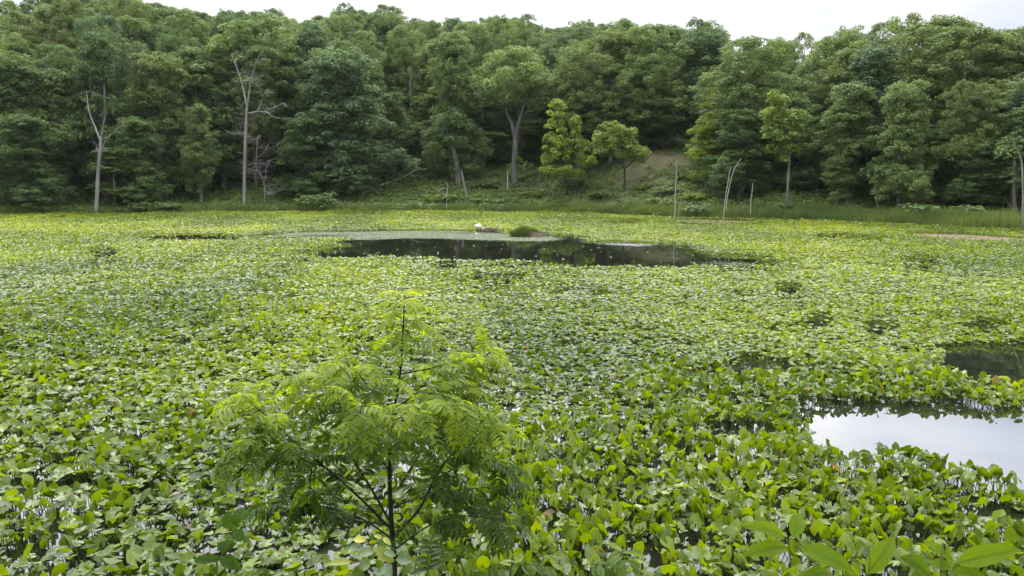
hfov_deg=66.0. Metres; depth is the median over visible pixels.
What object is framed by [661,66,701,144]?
broadleaf tree
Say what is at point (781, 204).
shore shrub
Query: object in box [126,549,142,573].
lily leaf
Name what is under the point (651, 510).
lily leaf
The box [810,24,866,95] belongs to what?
broadleaf tree
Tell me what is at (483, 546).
lily leaf
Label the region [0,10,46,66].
forest tree
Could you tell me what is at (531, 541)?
lily leaf
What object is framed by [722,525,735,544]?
lily leaf
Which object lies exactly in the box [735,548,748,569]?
lily leaf
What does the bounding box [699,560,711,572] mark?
lily leaf
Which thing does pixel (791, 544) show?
lily leaf
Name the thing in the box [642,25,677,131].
forest tree
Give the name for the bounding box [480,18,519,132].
forest tree
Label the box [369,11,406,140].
forest tree
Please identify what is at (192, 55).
forest tree
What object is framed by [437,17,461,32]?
forest tree
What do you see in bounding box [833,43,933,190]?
forest tree
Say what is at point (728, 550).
lily leaf
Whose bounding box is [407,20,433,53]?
forest tree
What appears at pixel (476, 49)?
broadleaf tree
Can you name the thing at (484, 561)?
lily leaf
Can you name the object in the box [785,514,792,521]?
lily leaf
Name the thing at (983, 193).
broadleaf tree
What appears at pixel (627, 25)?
forest tree
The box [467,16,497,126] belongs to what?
forest tree
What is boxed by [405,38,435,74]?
forest tree
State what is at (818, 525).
lily leaf
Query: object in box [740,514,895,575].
broadleaf shrub
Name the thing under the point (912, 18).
broadleaf tree
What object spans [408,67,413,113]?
dead tree
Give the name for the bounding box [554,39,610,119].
forest tree
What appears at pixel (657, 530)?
lily leaf
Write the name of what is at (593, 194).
slope bush
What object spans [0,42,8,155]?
forest tree
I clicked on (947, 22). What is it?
forest tree
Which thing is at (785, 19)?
sky
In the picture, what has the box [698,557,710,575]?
lily leaf
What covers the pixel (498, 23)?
forest tree
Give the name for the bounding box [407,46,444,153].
forest tree
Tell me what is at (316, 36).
forest tree
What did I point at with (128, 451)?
lily leaf bed
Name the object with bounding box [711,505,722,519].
lily leaf
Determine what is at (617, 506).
lily leaf
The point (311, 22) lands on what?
forest tree
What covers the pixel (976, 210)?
round shrub
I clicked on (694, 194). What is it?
slope bush
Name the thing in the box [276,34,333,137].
broadleaf tree
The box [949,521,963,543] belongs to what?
lily leaf
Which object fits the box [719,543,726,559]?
lily leaf
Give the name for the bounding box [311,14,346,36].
forest tree
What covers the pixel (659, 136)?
understorey tree
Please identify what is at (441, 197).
slope bush
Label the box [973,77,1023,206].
broadleaf tree
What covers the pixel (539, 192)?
slope bush
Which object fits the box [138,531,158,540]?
lily leaf
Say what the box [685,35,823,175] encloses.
broadleaf tree
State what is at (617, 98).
broadleaf tree
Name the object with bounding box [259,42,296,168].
forest tree
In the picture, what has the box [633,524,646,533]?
lily leaf
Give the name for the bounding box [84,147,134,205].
broadleaf tree
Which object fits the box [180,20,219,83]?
forest tree
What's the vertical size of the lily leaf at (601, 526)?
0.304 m
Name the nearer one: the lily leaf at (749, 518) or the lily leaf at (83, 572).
the lily leaf at (83, 572)
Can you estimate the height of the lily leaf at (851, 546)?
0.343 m
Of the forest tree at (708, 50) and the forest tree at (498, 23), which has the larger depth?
the forest tree at (498, 23)
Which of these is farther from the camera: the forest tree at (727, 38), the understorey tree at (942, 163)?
the forest tree at (727, 38)
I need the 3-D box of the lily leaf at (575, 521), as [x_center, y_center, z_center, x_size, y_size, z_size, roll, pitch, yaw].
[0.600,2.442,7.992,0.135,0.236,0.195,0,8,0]
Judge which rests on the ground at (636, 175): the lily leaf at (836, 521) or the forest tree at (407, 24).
the forest tree at (407, 24)
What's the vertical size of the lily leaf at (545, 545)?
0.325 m
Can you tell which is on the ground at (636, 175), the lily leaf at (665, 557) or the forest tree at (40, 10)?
the forest tree at (40, 10)
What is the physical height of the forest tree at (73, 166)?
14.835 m
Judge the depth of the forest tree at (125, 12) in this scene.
99.30 m
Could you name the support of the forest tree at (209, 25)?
on the ground at (636, 175)
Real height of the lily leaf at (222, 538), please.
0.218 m
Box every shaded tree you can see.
[348,151,367,187]
[859,155,893,206]
[992,136,1023,212]
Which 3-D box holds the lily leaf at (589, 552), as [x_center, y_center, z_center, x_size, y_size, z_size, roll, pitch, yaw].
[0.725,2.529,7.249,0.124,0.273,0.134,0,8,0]
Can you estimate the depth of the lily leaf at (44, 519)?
7.91 m
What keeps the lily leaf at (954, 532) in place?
on the water
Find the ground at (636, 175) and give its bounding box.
[0,131,1020,230]
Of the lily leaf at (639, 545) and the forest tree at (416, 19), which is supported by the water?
the lily leaf at (639, 545)
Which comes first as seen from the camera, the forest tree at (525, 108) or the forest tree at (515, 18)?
the forest tree at (525, 108)
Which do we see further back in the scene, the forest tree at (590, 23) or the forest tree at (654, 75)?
the forest tree at (590, 23)
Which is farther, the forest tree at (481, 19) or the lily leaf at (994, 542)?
the forest tree at (481, 19)
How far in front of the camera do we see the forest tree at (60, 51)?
81.41 m
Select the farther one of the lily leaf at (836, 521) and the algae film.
the algae film
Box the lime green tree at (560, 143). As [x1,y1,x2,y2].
[539,98,597,196]
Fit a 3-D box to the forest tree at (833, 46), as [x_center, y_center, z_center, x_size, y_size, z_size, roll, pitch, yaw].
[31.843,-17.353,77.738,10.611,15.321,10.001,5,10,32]
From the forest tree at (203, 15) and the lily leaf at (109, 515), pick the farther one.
the forest tree at (203, 15)
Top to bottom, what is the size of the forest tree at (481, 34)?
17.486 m
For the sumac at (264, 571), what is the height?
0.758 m
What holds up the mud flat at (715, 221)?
on the water
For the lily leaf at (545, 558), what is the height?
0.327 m
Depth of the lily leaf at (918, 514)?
8.10 m
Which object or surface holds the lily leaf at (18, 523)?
on the water
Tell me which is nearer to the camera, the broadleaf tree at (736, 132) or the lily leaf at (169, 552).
the lily leaf at (169, 552)
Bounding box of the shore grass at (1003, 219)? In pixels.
[0,200,1023,231]
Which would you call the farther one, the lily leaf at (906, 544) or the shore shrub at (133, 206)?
the shore shrub at (133, 206)
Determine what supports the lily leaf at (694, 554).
on the water
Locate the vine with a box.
[325,534,410,575]
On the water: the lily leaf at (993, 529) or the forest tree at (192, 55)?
the lily leaf at (993, 529)
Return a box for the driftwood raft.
[476,227,504,230]
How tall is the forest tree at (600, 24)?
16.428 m
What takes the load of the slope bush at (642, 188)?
on the ground at (636, 175)
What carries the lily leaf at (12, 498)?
on the water
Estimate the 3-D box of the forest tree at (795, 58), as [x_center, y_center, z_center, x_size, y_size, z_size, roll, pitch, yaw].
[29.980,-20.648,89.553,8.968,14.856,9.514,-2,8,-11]
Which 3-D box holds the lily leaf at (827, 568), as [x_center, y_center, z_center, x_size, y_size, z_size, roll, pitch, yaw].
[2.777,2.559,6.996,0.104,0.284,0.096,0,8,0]
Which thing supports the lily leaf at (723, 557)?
on the water
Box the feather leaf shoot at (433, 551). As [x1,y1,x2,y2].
[410,525,442,575]
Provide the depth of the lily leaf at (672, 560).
7.25 m
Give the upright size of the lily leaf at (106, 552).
0.282 m
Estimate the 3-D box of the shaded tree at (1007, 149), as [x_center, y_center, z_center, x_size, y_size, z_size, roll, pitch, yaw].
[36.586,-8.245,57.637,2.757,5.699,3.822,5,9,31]
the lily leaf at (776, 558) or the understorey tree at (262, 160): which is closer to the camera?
the lily leaf at (776, 558)
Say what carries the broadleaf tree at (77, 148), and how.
on the ground at (636, 175)
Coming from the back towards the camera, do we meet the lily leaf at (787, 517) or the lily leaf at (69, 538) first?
the lily leaf at (787, 517)
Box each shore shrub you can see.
[127,201,151,210]
[154,201,182,208]
[293,191,341,206]
[555,175,592,188]
[680,203,713,214]
[767,199,797,208]
[899,203,939,214]
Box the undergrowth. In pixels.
[0,137,1021,215]
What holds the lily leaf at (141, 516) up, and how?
on the water
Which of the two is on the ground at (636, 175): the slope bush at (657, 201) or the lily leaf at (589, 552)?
the slope bush at (657, 201)
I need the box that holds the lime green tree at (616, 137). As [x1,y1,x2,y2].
[589,120,651,190]
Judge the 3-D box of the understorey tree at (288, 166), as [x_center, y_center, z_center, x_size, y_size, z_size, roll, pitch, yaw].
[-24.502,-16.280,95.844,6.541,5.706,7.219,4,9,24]
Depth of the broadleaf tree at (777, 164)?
72.38 m
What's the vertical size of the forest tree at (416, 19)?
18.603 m
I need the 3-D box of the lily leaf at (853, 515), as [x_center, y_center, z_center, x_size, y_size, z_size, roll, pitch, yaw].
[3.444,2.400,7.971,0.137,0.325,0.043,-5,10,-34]
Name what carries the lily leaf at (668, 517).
on the water
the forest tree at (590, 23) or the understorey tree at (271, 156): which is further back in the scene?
the forest tree at (590, 23)
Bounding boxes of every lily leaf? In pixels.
[4,495,19,524]
[7,496,21,519]
[15,518,29,526]
[21,543,33,565]
[24,521,33,552]
[30,528,48,539]
[33,517,48,533]
[41,554,57,561]
[53,546,72,561]
[62,522,78,537]
[64,535,77,559]
[74,570,96,575]
[93,551,111,564]
[97,501,110,523]
[97,548,114,572]
[98,528,115,543]
[103,543,122,557]
[103,556,123,574]
[105,510,121,525]
[116,490,128,506]
[118,521,137,528]
[120,538,134,548]
[122,526,140,537]
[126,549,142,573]
[135,534,144,544]
[137,513,147,528]
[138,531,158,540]
[140,504,154,517]
[142,535,155,551]
[142,542,160,561]
[153,530,165,542]
[158,547,173,561]
[178,552,195,565]
[181,557,194,565]
[188,528,203,548]
[206,541,218,545]
[215,526,230,534]
[219,535,232,552]
[242,557,260,569]
[244,531,253,537]
[246,518,264,535]
[249,534,264,550]
[254,556,263,567]
[476,556,489,569]
[480,542,490,557]
[509,550,519,575]
[521,550,531,564]
[523,489,532,504]
[528,532,539,555]
[529,508,539,533]
[536,537,550,550]
[539,530,550,537]
[539,555,551,566]
[552,550,564,563]
[554,557,569,575]
[556,562,571,575]
[565,518,577,526]
[566,528,576,550]
[566,555,575,575]
[569,550,580,574]
[575,531,579,549]
[578,524,588,544]
[580,488,591,513]
[580,532,592,543]
[584,546,595,560]
[588,529,602,547]
[590,552,600,565]
[591,511,598,526]
[594,515,601,529]
[597,523,609,545]
[598,507,610,524]
[611,500,622,517]
[616,534,625,553]
[620,501,631,519]
[620,521,629,525]
[630,548,644,557]
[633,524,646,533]
[633,541,643,559]
[635,558,648,573]
[644,507,654,522]
[645,510,650,531]
[646,491,658,502]
[647,503,660,522]
[650,524,660,534]
[652,522,662,530]
[655,547,667,564]
[660,536,674,552]
[662,511,673,526]
[662,551,671,562]
[666,523,672,535]
[667,546,678,562]
[667,553,680,562]
[678,557,697,567]
[684,546,700,565]
[685,499,691,511]
[694,510,704,526]
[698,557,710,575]
[699,550,710,574]
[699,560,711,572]
[702,503,710,523]
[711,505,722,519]
[712,522,724,541]
[715,515,723,522]
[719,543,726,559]
[721,553,726,575]
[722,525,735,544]
[725,545,731,560]
[727,508,733,522]
[730,532,744,551]
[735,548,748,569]
[741,516,753,540]
[741,548,749,568]
[746,556,759,569]
[754,531,766,542]
[756,517,765,520]
[762,556,772,560]
[764,561,778,570]
[773,555,779,568]
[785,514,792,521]
[789,537,795,556]
[796,533,806,544]
[796,562,812,574]
[810,518,825,541]
[820,563,830,575]
[830,520,840,543]
[834,514,844,528]
[839,532,852,552]
[840,497,851,511]
[845,519,863,533]
[847,511,856,534]
[847,541,858,556]
[853,535,869,542]
[856,558,865,574]
[866,532,877,544]
[870,518,881,536]
[888,511,899,521]
[888,523,902,542]
[893,547,902,571]
[899,548,909,572]
[901,538,912,553]
[914,510,921,528]
[921,543,933,563]
[923,536,932,553]
[930,534,943,539]
[933,539,945,545]
[937,509,951,528]
[942,559,955,575]
[944,514,954,524]
[948,528,957,551]
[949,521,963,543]
[982,537,990,543]
[984,525,999,541]
[990,539,1001,543]
[991,509,1005,531]
[1000,559,1012,573]
[1002,542,1013,546]
[1004,526,1017,545]
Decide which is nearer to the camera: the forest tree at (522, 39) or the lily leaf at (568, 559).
the lily leaf at (568, 559)
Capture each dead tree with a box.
[80,91,126,211]
[226,50,286,202]
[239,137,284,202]
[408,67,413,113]
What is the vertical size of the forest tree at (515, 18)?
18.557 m
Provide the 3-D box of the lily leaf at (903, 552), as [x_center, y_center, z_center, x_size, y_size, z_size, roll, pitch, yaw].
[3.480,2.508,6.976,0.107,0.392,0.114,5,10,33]
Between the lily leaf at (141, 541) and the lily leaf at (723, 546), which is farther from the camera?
the lily leaf at (141, 541)
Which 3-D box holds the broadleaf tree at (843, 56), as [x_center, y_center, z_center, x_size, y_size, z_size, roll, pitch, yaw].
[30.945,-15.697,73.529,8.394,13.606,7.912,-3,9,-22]
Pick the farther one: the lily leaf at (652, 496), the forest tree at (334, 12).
the forest tree at (334, 12)
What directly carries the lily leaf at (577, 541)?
on the water
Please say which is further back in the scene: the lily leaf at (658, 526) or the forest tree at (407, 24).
the forest tree at (407, 24)
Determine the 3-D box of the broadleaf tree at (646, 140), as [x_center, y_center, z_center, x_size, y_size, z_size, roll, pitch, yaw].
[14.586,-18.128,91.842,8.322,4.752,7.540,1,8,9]
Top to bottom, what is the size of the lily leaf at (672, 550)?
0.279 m
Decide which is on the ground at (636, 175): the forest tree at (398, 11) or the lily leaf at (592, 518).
the forest tree at (398, 11)
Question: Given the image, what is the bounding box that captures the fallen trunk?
[361,167,426,193]
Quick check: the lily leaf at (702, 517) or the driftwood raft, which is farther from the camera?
the driftwood raft
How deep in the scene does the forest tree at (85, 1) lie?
119.60 m
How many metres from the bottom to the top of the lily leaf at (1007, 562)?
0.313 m
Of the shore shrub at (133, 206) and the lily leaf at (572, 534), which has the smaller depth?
the lily leaf at (572, 534)
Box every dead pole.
[674,163,676,216]
[723,168,730,218]
[726,159,740,209]
[1017,150,1023,229]
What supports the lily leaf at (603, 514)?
on the water
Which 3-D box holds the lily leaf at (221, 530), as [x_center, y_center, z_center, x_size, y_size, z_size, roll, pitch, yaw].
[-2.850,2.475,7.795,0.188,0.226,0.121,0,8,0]
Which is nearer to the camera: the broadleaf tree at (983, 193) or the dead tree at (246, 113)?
the broadleaf tree at (983, 193)
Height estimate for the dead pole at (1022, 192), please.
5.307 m
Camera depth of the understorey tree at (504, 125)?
103.62 m
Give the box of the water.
[0,212,1023,575]
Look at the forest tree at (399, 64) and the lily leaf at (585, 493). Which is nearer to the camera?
the lily leaf at (585, 493)
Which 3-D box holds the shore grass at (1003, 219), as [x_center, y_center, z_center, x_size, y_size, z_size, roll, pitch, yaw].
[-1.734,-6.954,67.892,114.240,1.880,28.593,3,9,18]
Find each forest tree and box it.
[0,0,19,28]
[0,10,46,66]
[0,15,32,36]
[0,19,31,37]
[0,32,35,115]
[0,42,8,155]
[6,0,60,36]
[14,43,85,158]
[28,3,67,52]
[29,45,94,174]
[36,0,91,68]
[63,12,147,182]
[68,7,104,56]
[73,0,112,16]
[81,0,115,23]
[93,0,149,43]
[98,0,153,43]
[104,15,167,124]
[112,35,152,119]
[127,4,165,43]
[136,2,167,25]
[151,7,216,58]
[153,25,200,101]
[159,45,229,187]
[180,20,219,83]
[192,10,212,34]
[193,11,213,32]
[205,8,272,82]
[206,34,254,163]
[227,44,288,186]
[251,9,300,63]
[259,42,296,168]
[260,8,299,30]
[280,31,301,133]
[286,57,336,181]
[290,22,330,126]
[293,19,338,38]
[300,20,331,42]
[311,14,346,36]
[324,31,361,99]
[325,39,347,103]
[326,8,357,26]
[330,12,371,50]
[333,2,367,32]
[342,30,387,138]
[346,35,402,124]
[353,10,373,33]
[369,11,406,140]
[373,4,408,36]
[376,24,426,105]
[384,8,409,40]
[385,14,413,62]
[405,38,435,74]
[406,18,438,36]
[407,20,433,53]
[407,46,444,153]
[417,19,444,47]
[419,31,494,178]
[433,30,488,116]
[433,47,484,154]
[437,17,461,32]
[453,20,512,127]
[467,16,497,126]
[478,14,519,130]
[480,16,497,27]
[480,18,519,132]
[491,21,544,146]
[508,17,526,99]
[510,30,555,138]
[517,13,541,31]
[528,25,594,149]
[528,26,568,40]
[537,49,627,174]
[549,20,595,116]
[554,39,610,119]
[570,23,593,38]
[578,19,597,36]
[580,26,642,149]
[590,19,643,109]
[592,23,604,29]
[609,17,641,36]
[613,22,700,148]
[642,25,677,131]
[643,23,693,126]
[671,26,728,136]
[693,39,794,109]
[700,32,731,48]
[743,36,813,114]
[754,73,802,171]
[781,28,871,122]
[798,36,832,100]
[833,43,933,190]
[841,32,879,66]
[868,19,905,68]
[871,22,968,145]
[906,14,984,180]
[951,26,1023,187]
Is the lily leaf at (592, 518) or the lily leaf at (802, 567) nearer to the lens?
the lily leaf at (802, 567)
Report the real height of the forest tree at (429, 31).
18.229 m
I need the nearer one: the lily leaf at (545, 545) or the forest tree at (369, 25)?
the lily leaf at (545, 545)
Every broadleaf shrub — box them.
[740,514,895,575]
[900,540,1020,575]
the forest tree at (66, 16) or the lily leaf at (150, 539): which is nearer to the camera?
the lily leaf at (150, 539)
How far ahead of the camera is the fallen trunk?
91.78 m
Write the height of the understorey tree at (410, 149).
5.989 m
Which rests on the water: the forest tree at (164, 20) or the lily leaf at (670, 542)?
the lily leaf at (670, 542)
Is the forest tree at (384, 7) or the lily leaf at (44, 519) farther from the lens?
the forest tree at (384, 7)
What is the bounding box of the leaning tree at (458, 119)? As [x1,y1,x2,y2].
[433,106,483,184]
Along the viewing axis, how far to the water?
16.24 m
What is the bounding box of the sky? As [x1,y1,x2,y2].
[0,0,1023,81]
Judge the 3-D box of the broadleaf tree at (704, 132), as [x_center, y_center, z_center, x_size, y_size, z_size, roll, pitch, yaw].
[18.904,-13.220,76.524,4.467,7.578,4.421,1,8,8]
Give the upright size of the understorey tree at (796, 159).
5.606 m
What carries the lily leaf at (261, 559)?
on the water
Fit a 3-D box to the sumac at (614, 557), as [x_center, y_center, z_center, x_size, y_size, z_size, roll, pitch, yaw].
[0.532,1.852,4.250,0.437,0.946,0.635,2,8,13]
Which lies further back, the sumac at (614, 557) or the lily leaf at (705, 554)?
the lily leaf at (705, 554)
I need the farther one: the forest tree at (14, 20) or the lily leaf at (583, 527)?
the forest tree at (14, 20)
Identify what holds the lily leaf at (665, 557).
on the water
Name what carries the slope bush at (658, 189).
on the ground at (636, 175)
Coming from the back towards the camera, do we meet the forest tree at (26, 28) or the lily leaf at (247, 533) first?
the forest tree at (26, 28)
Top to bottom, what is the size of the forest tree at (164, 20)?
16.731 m
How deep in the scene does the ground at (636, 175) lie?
85.68 m
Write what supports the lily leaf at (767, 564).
on the water
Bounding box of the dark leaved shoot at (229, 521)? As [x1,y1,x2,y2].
[194,507,245,575]
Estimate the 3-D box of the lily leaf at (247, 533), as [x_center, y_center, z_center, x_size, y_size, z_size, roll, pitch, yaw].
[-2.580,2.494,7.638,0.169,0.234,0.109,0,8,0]
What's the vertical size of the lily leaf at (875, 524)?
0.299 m
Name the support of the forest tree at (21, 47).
on the ground at (636, 175)
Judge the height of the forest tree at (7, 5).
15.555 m
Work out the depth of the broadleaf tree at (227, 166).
87.74 m
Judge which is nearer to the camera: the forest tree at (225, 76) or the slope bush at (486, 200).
the slope bush at (486, 200)
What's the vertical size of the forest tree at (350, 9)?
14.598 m
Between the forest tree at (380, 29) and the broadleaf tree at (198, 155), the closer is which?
the broadleaf tree at (198, 155)
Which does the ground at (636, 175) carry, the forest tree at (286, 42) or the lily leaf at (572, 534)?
the forest tree at (286, 42)
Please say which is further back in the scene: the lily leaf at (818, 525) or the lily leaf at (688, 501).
the lily leaf at (688, 501)
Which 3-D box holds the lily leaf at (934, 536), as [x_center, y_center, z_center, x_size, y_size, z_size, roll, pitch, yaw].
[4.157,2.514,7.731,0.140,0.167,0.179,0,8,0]
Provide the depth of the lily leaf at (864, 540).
7.49 m
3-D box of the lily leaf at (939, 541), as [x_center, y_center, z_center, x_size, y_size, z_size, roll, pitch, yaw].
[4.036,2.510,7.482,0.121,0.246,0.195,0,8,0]
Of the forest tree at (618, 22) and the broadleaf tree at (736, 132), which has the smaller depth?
the broadleaf tree at (736, 132)
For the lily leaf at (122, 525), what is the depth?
7.80 m
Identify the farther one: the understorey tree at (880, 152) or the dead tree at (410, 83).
the dead tree at (410, 83)
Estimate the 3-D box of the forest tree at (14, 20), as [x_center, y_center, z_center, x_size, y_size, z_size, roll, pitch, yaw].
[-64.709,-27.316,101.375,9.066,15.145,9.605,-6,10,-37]
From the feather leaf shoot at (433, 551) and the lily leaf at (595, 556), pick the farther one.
the lily leaf at (595, 556)
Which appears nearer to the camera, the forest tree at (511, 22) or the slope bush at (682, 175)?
the slope bush at (682, 175)
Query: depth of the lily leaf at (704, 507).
8.23 m
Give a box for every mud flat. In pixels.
[687,219,756,222]
[915,234,1022,241]
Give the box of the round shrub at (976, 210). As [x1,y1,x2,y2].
[948,204,989,213]
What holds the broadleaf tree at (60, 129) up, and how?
on the ground at (636, 175)
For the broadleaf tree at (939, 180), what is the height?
6.347 m
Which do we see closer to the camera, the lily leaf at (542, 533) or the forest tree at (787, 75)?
the lily leaf at (542, 533)
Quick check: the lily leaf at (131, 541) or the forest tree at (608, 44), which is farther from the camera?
the forest tree at (608, 44)
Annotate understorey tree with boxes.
[60,140,108,177]
[234,132,277,168]
[239,136,282,158]
[276,155,299,170]
[387,92,420,150]
[393,120,426,167]
[472,110,496,138]
[484,112,514,150]
[518,107,555,151]
[642,95,668,145]
[677,88,726,148]
[682,109,730,173]
[772,127,824,179]
[844,110,938,198]
[919,103,956,190]
[989,115,1023,199]
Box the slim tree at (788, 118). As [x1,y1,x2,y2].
[759,89,815,207]
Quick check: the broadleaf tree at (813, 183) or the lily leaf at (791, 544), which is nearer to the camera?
the lily leaf at (791, 544)
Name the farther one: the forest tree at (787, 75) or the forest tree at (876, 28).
the forest tree at (876, 28)
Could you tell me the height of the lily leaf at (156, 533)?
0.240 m
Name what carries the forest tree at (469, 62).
on the ground at (636, 175)
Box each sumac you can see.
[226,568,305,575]
[438,544,560,575]
[583,548,642,575]
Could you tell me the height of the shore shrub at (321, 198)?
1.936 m
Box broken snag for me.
[461,170,467,195]
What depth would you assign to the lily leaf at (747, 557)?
7.18 m
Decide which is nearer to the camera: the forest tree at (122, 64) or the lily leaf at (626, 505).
the lily leaf at (626, 505)
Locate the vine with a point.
(384, 554)
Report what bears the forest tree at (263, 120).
on the ground at (636, 175)
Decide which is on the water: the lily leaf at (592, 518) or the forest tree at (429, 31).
the lily leaf at (592, 518)
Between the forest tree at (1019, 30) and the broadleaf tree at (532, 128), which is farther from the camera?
the broadleaf tree at (532, 128)
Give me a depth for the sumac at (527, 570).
4.76 m
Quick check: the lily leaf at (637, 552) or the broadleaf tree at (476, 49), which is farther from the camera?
the broadleaf tree at (476, 49)
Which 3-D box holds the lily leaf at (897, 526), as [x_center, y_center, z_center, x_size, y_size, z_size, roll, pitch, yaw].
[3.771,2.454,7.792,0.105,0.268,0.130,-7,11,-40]
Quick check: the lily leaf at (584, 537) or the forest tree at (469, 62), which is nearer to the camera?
the lily leaf at (584, 537)
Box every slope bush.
[363,197,395,201]
[423,174,437,177]
[425,194,456,200]
[468,182,497,187]
[470,198,506,202]
[517,190,547,195]
[588,191,617,197]
[633,184,652,189]
[643,198,676,204]
[651,187,683,192]
[673,173,691,178]
[676,191,709,198]
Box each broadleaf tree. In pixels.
[0,49,61,194]
[0,113,78,209]
[29,68,87,197]
[57,56,113,184]
[64,31,131,199]
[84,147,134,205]
[110,115,176,204]
[111,7,217,146]
[115,51,206,198]
[176,103,222,201]
[178,82,255,189]
[184,13,307,178]
[269,116,346,197]
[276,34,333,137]
[277,46,422,190]
[321,116,382,196]
[374,91,418,178]
[403,94,441,160]
[409,30,483,124]
[459,131,518,163]
[505,118,572,160]
[534,42,589,149]
[564,63,652,163]
[616,111,673,148]
[624,92,695,147]
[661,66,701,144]
[675,16,735,80]
[684,112,726,188]
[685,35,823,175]
[698,76,723,109]
[700,108,775,199]
[746,129,801,190]
[777,117,846,191]
[781,32,819,158]
[803,44,881,184]
[803,81,889,200]
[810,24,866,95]
[820,146,857,205]
[867,79,945,208]
[880,12,954,75]
[891,128,964,203]
[896,25,1023,182]
[936,79,1012,206]
[941,143,1018,207]
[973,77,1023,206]
[998,104,1023,211]
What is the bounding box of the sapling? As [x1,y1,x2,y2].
[204,289,542,575]
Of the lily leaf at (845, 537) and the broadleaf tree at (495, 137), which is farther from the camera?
the broadleaf tree at (495, 137)
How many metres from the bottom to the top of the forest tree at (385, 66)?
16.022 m
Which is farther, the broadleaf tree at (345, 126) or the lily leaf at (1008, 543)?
the broadleaf tree at (345, 126)
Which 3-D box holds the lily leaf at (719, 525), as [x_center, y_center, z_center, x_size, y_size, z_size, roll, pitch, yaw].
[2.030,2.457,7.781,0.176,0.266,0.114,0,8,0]
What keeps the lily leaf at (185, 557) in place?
on the water
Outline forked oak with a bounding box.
[468,44,559,182]
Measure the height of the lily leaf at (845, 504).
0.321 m
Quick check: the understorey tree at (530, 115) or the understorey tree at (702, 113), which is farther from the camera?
the understorey tree at (530, 115)
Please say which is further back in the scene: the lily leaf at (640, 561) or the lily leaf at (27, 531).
the lily leaf at (27, 531)
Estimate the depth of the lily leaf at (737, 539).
7.57 m
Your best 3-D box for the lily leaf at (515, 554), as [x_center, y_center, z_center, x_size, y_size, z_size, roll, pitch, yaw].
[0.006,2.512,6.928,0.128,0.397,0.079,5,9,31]
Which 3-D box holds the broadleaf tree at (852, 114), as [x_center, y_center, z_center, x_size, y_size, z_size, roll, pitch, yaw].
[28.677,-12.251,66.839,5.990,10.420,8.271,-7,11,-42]
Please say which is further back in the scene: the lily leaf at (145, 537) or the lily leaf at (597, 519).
the lily leaf at (597, 519)
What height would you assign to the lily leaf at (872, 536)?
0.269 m
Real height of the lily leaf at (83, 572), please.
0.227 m
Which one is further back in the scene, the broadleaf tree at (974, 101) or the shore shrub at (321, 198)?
the shore shrub at (321, 198)
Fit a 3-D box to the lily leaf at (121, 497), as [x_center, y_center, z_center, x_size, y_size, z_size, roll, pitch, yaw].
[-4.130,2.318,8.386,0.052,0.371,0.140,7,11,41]
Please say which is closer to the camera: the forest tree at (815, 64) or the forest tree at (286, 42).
the forest tree at (815, 64)
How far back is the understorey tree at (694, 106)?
85.00 m
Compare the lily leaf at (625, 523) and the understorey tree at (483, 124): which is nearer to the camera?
the lily leaf at (625, 523)
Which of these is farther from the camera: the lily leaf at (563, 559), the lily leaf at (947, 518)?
the lily leaf at (947, 518)
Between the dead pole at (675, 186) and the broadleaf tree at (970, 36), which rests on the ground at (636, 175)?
the broadleaf tree at (970, 36)
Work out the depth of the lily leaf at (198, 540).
7.68 m
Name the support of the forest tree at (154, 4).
on the ground at (636, 175)
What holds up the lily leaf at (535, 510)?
on the water
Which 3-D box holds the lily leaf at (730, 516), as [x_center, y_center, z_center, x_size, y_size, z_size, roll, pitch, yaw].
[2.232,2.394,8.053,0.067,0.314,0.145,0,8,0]
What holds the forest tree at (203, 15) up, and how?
on the ground at (636, 175)
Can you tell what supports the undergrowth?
on the ground at (636, 175)
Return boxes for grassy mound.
[507,224,548,236]
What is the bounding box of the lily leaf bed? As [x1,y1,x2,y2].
[0,209,1023,575]
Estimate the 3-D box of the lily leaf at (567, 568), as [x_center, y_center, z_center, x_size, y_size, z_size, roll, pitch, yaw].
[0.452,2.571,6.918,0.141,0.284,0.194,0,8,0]
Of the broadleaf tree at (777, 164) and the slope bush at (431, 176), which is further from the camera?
the slope bush at (431, 176)
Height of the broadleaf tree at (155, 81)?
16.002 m
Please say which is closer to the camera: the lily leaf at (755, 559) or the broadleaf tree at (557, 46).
the lily leaf at (755, 559)
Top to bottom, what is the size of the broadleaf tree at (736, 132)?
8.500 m
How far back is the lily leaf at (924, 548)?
7.09 m
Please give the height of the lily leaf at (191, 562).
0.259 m
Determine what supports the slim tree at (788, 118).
on the ground at (636, 175)
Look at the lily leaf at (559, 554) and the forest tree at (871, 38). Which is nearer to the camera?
the lily leaf at (559, 554)
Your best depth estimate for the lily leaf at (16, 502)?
8.24 m
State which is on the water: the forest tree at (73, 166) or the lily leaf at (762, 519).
the lily leaf at (762, 519)
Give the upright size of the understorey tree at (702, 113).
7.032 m
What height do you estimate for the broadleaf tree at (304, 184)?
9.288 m
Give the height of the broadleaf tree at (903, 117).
10.549 m
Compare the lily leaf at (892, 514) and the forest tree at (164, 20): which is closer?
the lily leaf at (892, 514)
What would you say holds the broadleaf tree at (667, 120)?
on the ground at (636, 175)
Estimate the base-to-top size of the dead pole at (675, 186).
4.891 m
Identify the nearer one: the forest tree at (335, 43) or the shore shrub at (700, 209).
the shore shrub at (700, 209)
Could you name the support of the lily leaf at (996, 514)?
on the water
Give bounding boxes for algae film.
[278,231,560,240]
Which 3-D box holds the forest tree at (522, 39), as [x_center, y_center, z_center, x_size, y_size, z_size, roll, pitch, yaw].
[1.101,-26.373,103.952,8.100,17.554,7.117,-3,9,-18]
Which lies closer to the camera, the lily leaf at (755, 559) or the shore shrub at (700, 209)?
the lily leaf at (755, 559)
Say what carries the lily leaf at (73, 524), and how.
on the water

